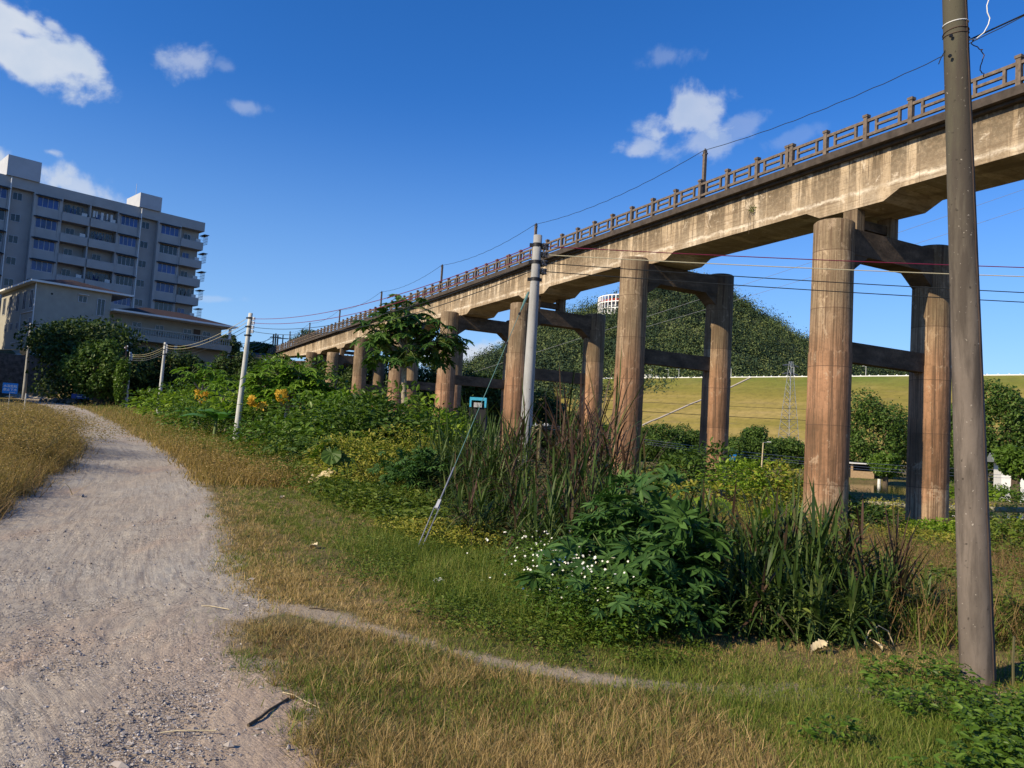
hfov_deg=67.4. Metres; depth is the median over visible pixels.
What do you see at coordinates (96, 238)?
window
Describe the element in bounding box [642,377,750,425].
dam stairs
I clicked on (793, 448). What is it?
tree
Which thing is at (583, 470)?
cane clump
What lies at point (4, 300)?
window
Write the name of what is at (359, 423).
shrub
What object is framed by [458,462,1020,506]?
bank grass
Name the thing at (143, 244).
window
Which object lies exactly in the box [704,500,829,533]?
creeper
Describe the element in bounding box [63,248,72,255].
window
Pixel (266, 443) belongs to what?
shrub
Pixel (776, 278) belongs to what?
power line
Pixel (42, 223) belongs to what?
window
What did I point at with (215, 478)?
roadside weeds
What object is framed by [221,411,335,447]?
shrub
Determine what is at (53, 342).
tree
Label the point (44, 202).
window
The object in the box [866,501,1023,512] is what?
water pipe
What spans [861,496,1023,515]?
pipe vines
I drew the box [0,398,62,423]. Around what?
dry bush
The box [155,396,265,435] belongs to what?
shrub
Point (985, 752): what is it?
ground weeds
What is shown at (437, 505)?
guy wire
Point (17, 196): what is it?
window
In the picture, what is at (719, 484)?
shrub
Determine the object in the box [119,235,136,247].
window
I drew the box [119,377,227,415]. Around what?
shrub
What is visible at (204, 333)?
window
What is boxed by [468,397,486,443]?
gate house
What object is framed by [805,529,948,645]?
cane clump
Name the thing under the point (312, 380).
papaya tree
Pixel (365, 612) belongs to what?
dry tufts
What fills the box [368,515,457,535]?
creeper
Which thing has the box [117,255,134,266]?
window
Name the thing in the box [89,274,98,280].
window
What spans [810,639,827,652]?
dry leaf
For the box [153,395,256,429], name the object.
shrub
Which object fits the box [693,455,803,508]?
shrub
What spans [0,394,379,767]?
road
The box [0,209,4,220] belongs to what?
window
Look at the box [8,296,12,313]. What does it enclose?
window
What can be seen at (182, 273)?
window
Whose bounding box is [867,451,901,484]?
tree
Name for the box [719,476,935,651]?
cane clump
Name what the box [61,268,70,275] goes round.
window
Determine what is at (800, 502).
valley creeper
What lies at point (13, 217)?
window
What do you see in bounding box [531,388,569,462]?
tree
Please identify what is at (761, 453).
valley wire
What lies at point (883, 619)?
valley leaves
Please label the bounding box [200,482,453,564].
olive tufts
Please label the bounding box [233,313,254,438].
utility pole
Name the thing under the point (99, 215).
window
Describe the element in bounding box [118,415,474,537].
bank weeds
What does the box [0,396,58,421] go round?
dry bush
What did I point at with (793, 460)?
valley wire
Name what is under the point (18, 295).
window
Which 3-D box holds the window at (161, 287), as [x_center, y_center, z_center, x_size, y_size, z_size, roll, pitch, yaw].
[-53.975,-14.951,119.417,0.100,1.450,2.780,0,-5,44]
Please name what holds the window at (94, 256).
in the apartment building
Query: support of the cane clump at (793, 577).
on the ground at (718, 637)
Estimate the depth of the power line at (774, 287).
14.99 m
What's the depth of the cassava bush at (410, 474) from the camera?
15.00 m
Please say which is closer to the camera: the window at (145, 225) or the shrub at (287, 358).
the shrub at (287, 358)
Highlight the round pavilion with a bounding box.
[597,294,618,313]
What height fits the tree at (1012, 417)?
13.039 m
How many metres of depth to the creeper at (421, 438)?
16.99 m
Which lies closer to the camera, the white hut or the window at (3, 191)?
the white hut
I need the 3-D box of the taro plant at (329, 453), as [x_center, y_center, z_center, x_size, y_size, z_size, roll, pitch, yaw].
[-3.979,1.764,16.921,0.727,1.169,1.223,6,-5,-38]
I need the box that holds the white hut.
[987,453,1023,494]
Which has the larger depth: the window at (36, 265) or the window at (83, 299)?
the window at (36, 265)
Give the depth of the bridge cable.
32.42 m
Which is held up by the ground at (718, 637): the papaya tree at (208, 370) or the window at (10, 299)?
the papaya tree at (208, 370)
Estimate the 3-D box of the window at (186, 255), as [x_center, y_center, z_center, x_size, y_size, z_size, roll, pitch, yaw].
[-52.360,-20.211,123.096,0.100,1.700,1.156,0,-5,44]
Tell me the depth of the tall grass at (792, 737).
5.02 m
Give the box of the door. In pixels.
[193,329,200,341]
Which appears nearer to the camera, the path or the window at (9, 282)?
the path
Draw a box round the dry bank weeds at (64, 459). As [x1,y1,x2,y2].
[0,407,102,519]
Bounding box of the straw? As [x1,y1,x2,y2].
[160,730,215,732]
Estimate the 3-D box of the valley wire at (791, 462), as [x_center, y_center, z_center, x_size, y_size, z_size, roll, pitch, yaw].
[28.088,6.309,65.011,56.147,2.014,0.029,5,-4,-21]
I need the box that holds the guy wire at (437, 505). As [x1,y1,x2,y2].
[418,291,528,544]
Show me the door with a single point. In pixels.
(197, 332)
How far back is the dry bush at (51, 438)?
16.80 m
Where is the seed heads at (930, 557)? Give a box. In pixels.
[545,480,1023,639]
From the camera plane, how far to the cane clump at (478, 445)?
13.80 m
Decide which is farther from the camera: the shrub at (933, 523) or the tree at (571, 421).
the tree at (571, 421)
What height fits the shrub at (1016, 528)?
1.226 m
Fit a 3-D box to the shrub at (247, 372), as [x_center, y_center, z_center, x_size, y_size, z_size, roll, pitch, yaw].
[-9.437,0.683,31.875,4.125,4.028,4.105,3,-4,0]
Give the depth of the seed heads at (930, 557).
12.23 m
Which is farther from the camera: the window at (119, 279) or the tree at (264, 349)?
the tree at (264, 349)
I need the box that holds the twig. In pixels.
[247,697,288,726]
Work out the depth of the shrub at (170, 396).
42.10 m
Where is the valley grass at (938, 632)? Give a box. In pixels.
[529,491,1023,655]
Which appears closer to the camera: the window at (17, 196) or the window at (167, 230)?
the window at (17, 196)
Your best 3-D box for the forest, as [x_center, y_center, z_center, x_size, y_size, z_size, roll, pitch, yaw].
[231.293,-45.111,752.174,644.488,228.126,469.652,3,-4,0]
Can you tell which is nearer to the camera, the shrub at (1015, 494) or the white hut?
the shrub at (1015, 494)
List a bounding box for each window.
[0,187,7,198]
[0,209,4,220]
[2,298,6,314]
[3,278,13,286]
[5,256,15,265]
[8,234,18,243]
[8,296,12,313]
[10,213,20,222]
[12,192,22,200]
[15,293,19,311]
[22,291,26,309]
[29,289,33,307]
[30,259,52,272]
[32,238,54,251]
[35,217,56,230]
[37,196,58,209]
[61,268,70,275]
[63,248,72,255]
[65,227,74,234]
[78,295,87,302]
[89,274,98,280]
[91,253,100,260]
[95,214,104,220]
[95,234,102,240]
[96,298,105,316]
[113,297,130,305]
[115,274,132,286]
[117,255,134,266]
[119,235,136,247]
[120,215,137,227]
[132,321,141,332]
[134,299,142,306]
[136,279,144,286]
[138,260,145,267]
[140,240,147,248]
[141,221,149,229]
[154,301,172,310]
[154,325,163,335]
[155,282,173,293]
[157,262,175,274]
[159,243,177,255]
[161,224,178,236]
[177,308,184,313]
[180,270,187,276]
[182,252,188,257]
[183,234,190,239]
[183,328,191,339]
[202,331,210,341]
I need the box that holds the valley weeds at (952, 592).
[504,479,1023,654]
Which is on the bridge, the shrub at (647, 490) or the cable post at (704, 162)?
the cable post at (704, 162)
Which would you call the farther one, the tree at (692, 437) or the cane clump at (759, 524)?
the tree at (692, 437)
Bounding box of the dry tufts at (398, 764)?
[236,611,808,767]
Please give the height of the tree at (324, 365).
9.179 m
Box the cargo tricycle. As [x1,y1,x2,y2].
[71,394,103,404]
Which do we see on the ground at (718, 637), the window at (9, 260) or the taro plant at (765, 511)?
the taro plant at (765, 511)
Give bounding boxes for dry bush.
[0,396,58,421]
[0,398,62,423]
[0,404,88,435]
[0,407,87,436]
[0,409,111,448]
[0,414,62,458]
[0,418,117,462]
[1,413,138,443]
[8,402,96,433]
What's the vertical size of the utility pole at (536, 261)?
5.868 m
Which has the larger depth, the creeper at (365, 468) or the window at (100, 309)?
the window at (100, 309)
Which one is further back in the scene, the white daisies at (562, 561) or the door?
the door
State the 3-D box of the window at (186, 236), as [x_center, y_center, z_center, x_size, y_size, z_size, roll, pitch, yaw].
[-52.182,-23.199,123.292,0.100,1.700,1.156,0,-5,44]
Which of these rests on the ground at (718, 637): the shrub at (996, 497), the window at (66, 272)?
the shrub at (996, 497)
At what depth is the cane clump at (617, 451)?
11.67 m
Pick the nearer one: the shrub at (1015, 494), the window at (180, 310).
the shrub at (1015, 494)
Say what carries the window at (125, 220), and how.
in the apartment building
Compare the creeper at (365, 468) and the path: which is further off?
the creeper at (365, 468)
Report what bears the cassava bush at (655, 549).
on the ground at (718, 637)
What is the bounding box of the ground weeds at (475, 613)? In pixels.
[301,520,768,674]
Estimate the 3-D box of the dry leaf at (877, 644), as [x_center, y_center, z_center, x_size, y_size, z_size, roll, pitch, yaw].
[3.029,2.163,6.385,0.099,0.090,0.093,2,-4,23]
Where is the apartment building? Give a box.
[0,154,208,317]
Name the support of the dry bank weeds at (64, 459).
on the ground at (718, 637)
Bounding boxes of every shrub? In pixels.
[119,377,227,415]
[127,384,217,423]
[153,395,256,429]
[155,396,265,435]
[208,375,276,437]
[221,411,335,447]
[222,407,297,438]
[233,352,324,432]
[241,436,319,459]
[246,384,392,455]
[247,352,350,435]
[253,433,361,466]
[281,380,427,447]
[292,383,389,439]
[316,387,438,461]
[321,430,416,472]
[373,392,480,459]
[401,403,490,461]
[583,464,675,510]
[629,478,760,507]
[642,437,754,497]
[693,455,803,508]
[750,458,803,506]
[831,494,910,527]
[890,517,1008,540]
[949,480,1023,502]
[949,484,1006,501]
[955,512,1023,548]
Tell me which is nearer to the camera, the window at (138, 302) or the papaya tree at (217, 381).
the papaya tree at (217, 381)
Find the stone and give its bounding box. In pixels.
[223,741,233,747]
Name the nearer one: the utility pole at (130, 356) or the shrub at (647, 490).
the shrub at (647, 490)
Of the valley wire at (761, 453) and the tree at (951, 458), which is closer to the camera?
the valley wire at (761, 453)
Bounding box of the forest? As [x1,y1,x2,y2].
[435,268,908,409]
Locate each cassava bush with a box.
[366,445,462,498]
[512,497,742,619]
[541,511,633,577]
[561,560,728,640]
[574,464,712,574]
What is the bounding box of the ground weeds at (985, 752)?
[787,634,1023,767]
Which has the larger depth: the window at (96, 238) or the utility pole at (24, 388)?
the window at (96, 238)
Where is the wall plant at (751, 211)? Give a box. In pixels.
[747,206,756,227]
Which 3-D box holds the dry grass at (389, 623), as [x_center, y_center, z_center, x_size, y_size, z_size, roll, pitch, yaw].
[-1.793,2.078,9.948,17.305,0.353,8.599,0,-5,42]
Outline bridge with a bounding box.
[266,53,1023,526]
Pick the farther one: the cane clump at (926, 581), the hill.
the hill
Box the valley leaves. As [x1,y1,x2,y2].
[442,473,1023,643]
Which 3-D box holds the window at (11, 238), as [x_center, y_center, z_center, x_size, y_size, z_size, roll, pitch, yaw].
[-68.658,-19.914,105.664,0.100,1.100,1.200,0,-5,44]
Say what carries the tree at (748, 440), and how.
on the ground at (718, 637)
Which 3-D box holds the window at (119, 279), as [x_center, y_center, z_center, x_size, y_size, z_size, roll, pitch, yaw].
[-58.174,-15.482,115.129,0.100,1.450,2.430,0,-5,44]
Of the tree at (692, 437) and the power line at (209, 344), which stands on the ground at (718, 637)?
the tree at (692, 437)
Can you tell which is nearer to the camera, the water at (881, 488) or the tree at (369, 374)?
the water at (881, 488)
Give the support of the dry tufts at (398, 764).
on the ground at (718, 637)
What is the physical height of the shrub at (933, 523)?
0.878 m
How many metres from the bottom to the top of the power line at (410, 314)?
0.692 m
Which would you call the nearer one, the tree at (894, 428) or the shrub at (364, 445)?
the shrub at (364, 445)
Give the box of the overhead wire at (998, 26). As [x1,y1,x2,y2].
[969,14,1023,40]
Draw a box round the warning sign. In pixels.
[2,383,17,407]
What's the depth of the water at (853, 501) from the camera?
44.72 m
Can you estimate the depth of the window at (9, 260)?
105.47 m
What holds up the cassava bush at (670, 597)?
on the ground at (718, 637)
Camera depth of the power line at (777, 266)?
15.00 m
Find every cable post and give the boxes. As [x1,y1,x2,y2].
[440,264,442,291]
[534,223,537,234]
[702,148,707,197]
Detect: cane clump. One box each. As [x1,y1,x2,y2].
[386,373,550,520]
[393,410,502,507]
[408,400,543,508]
[426,438,541,527]
[427,399,621,535]
[428,464,546,550]
[448,345,678,548]
[480,464,598,567]
[499,436,684,552]
[517,391,683,545]
[580,469,729,540]
[665,482,802,610]
[680,528,825,644]
[693,466,880,636]
[710,532,868,651]
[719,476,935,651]
[759,546,903,661]
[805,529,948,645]
[845,492,951,622]
[890,561,957,641]
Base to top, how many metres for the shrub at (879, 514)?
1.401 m
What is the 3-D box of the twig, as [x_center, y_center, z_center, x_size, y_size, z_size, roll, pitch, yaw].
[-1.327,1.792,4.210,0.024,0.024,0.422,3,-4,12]
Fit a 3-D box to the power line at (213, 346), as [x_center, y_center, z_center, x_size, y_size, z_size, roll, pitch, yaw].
[-18.202,-2.208,43.927,0.018,1.171,30.424,6,-4,-30]
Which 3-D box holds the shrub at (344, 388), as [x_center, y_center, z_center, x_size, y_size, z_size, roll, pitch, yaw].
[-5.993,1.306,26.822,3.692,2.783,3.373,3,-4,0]
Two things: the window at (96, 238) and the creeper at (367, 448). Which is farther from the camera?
the window at (96, 238)
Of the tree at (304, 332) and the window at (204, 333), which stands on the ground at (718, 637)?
the tree at (304, 332)
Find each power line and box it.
[167,319,245,346]
[167,331,244,353]
[168,327,244,351]
[170,322,246,348]
[253,271,530,334]
[254,264,528,328]
[257,254,531,323]
[273,247,530,318]
[546,271,1023,302]
[547,263,1023,292]
[548,246,1023,267]
[549,255,1023,276]
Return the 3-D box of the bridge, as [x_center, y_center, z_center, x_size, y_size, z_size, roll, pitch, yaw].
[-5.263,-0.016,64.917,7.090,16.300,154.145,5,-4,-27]
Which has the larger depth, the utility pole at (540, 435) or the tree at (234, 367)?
the tree at (234, 367)
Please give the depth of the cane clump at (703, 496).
8.73 m
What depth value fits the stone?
3.74 m
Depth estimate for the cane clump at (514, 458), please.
12.30 m
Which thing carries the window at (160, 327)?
in the house at (31, 300)
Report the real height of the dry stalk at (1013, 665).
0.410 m
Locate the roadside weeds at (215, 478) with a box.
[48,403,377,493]
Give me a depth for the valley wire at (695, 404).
129.92 m
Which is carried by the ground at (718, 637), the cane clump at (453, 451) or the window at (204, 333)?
the cane clump at (453, 451)
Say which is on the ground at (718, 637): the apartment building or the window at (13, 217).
the apartment building
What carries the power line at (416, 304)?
attached to the utility pole at (248, 335)
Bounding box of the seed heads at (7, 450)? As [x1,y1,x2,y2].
[0,403,118,505]
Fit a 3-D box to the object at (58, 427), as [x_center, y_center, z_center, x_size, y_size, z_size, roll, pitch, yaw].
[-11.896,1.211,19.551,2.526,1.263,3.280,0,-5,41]
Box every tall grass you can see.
[310,519,615,635]
[548,622,1023,767]
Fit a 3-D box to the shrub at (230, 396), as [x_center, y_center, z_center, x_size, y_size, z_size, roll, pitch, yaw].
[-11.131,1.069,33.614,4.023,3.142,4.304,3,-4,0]
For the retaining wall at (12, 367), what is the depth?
85.47 m
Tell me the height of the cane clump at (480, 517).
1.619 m
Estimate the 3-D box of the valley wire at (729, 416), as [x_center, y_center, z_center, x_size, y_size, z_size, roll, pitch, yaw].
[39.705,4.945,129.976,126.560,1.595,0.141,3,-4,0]
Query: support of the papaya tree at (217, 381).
on the ground at (718, 637)
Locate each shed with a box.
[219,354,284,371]
[849,462,873,478]
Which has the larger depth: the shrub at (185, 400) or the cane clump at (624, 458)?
the shrub at (185, 400)
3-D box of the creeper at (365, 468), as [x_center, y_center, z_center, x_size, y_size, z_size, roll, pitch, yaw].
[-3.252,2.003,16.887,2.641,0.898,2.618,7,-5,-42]
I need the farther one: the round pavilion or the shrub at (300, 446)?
the round pavilion
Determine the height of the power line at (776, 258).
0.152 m
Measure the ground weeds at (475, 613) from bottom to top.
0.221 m
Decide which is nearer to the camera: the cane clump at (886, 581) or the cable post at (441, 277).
the cane clump at (886, 581)
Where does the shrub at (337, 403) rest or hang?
on the ground at (718, 637)
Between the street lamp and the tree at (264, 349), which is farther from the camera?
the tree at (264, 349)
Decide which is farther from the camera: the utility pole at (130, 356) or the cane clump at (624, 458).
the utility pole at (130, 356)
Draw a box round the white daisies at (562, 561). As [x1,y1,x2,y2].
[467,530,639,606]
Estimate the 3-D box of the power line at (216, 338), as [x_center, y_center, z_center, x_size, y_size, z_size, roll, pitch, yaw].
[-18.174,-2.546,43.949,0.018,1.171,30.427,6,-4,-30]
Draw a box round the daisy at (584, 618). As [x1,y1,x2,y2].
[464,525,738,656]
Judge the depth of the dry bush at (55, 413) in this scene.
23.94 m
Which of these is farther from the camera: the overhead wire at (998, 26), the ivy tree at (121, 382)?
the ivy tree at (121, 382)
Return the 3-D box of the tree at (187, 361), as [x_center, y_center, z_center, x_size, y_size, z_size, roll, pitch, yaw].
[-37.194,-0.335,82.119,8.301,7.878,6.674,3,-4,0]
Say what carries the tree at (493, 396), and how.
on the ground at (718, 637)
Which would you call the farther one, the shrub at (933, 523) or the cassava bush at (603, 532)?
the shrub at (933, 523)
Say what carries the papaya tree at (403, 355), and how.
on the ground at (718, 637)
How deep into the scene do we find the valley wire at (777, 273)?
228.22 m
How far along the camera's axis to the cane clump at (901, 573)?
7.24 m
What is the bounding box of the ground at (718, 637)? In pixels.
[0,349,1023,767]
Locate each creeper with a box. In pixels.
[301,423,436,480]
[313,456,433,483]
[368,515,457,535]
[382,431,471,491]
[390,516,513,548]
[641,466,1023,521]
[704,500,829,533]
[838,520,1003,545]
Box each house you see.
[0,279,236,367]
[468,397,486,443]
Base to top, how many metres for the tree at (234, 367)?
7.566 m
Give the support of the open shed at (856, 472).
on the ground at (718, 637)
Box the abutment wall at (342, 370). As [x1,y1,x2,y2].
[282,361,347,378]
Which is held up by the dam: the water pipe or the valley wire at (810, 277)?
the valley wire at (810, 277)
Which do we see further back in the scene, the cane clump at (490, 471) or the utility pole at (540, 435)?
the utility pole at (540, 435)
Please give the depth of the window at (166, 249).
119.80 m
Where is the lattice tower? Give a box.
[778,361,798,438]
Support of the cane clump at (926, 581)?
on the ground at (718, 637)
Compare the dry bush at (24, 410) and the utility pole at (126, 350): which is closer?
the dry bush at (24, 410)
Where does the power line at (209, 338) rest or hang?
attached to the utility pole at (165, 349)
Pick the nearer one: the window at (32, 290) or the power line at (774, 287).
the power line at (774, 287)
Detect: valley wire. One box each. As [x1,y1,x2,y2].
[481,189,1023,369]
[541,396,903,412]
[544,426,997,474]
[547,428,997,477]
[548,425,992,469]
[567,406,996,427]
[647,208,1023,326]
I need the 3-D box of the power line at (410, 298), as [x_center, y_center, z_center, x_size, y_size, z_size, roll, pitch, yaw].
[-4.961,-2.337,23.061,0.017,0.593,18.714,6,-5,-35]
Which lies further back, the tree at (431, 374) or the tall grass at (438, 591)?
the tree at (431, 374)
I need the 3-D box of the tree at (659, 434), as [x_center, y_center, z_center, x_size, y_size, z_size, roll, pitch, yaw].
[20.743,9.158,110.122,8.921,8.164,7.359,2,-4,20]
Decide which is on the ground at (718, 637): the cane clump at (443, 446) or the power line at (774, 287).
the cane clump at (443, 446)
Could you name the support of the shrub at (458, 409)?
on the ground at (718, 637)
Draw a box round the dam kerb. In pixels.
[603,374,1023,378]
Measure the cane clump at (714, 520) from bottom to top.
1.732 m
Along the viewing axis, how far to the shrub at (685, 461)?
35.53 m
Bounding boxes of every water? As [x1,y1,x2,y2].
[686,474,1023,503]
[848,499,1023,521]
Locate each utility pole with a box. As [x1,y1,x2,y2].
[20,323,35,398]
[124,345,127,405]
[125,352,132,406]
[156,342,167,412]
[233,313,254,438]
[518,234,547,501]
[533,421,548,469]
[938,0,996,687]
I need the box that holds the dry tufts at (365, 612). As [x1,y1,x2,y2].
[212,485,543,641]
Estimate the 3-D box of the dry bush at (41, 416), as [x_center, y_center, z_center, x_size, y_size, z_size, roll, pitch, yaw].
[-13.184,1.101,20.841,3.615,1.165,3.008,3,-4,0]
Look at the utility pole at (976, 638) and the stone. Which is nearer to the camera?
the stone
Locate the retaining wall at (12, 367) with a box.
[0,353,53,395]
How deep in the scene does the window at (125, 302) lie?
115.19 m
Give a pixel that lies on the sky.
(331, 155)
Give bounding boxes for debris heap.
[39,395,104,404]
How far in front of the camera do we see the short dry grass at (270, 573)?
8.44 m
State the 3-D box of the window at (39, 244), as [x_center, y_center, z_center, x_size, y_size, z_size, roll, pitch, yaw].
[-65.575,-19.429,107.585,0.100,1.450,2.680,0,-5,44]
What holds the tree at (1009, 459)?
on the ground at (718, 637)
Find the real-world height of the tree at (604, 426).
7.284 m
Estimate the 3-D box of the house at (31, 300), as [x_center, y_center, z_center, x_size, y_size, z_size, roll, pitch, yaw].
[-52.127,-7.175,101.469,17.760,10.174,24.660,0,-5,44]
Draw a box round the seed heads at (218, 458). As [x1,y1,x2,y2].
[56,402,377,487]
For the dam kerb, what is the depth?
497.70 m
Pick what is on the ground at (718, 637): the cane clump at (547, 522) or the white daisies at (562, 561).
the cane clump at (547, 522)
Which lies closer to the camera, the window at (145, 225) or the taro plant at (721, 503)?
the taro plant at (721, 503)
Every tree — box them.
[9,314,174,404]
[57,336,124,405]
[113,357,131,407]
[127,345,205,401]
[170,362,233,420]
[199,371,239,429]
[210,350,265,390]
[220,334,242,354]
[240,358,338,429]
[242,341,277,353]
[288,329,318,344]
[296,358,346,381]
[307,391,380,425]
[337,351,388,400]
[350,294,474,452]
[384,363,436,420]
[460,368,502,434]
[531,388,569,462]
[566,410,578,452]
[599,421,611,459]
[641,420,687,461]
[666,422,699,457]
[728,424,779,469]
[766,436,804,468]
[849,384,907,479]
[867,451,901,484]
[949,404,994,480]
[984,374,1023,485]
[990,444,1023,497]
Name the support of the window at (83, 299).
in the house at (31, 300)
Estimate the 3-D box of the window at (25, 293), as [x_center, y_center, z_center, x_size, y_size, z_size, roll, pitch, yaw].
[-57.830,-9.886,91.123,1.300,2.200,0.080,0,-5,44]
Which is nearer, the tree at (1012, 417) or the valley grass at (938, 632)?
the valley grass at (938, 632)
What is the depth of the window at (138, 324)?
97.33 m
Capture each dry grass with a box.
[77,405,370,610]
[172,489,1023,767]
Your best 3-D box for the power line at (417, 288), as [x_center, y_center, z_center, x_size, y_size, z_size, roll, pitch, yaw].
[-4.946,-2.530,23.074,0.017,0.544,18.711,6,-5,-35]
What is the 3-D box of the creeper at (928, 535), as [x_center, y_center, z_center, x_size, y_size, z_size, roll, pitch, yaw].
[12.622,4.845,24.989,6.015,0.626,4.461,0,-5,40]
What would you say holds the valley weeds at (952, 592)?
on the ground at (718, 637)
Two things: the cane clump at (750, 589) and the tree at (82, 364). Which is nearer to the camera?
the cane clump at (750, 589)
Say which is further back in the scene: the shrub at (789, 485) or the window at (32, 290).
the window at (32, 290)
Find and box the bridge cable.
[296,16,1023,331]
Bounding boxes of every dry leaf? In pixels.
[300,468,334,485]
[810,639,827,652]
[870,638,882,651]
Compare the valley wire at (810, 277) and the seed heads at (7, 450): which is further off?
the valley wire at (810, 277)
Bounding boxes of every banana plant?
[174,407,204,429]
[179,408,246,438]
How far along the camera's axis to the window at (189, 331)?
101.80 m
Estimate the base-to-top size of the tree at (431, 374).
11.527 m
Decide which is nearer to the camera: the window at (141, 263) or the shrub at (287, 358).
the shrub at (287, 358)
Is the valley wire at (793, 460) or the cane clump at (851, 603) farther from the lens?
the valley wire at (793, 460)
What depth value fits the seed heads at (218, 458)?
20.61 m
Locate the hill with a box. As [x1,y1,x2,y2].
[487,291,880,435]
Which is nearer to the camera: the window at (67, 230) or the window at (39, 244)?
the window at (39, 244)
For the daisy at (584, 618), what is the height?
0.624 m
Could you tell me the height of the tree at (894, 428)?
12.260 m
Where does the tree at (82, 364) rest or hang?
on the ground at (718, 637)
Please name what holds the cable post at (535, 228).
on the bridge
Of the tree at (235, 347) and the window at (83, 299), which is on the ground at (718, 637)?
the tree at (235, 347)
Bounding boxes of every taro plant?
[310,438,355,477]
[692,496,731,518]
[762,501,802,530]
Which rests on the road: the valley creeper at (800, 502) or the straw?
the straw
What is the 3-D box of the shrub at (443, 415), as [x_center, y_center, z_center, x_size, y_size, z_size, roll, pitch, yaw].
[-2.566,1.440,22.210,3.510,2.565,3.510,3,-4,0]
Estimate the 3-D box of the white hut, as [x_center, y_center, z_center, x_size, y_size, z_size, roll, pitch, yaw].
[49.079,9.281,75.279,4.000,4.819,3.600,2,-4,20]
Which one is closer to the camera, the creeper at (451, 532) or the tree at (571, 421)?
the creeper at (451, 532)
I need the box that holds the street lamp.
[761,441,767,466]
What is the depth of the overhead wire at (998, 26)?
5.99 m
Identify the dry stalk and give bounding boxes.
[864,625,893,645]
[1012,636,1014,686]
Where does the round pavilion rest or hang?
on the hill
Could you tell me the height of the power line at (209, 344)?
1.171 m
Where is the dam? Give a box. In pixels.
[498,375,1023,463]
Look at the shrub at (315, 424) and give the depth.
22.83 m
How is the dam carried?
on the ground at (718, 637)
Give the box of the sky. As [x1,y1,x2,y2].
[0,0,1023,378]
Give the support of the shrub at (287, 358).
on the ground at (718, 637)
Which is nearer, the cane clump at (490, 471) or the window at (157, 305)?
the cane clump at (490, 471)
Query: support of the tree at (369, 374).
on the ground at (718, 637)
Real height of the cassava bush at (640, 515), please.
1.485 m
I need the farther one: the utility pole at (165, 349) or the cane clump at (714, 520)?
the utility pole at (165, 349)
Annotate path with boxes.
[276,603,1020,710]
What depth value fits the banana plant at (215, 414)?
31.33 m
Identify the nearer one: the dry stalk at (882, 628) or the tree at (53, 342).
the dry stalk at (882, 628)

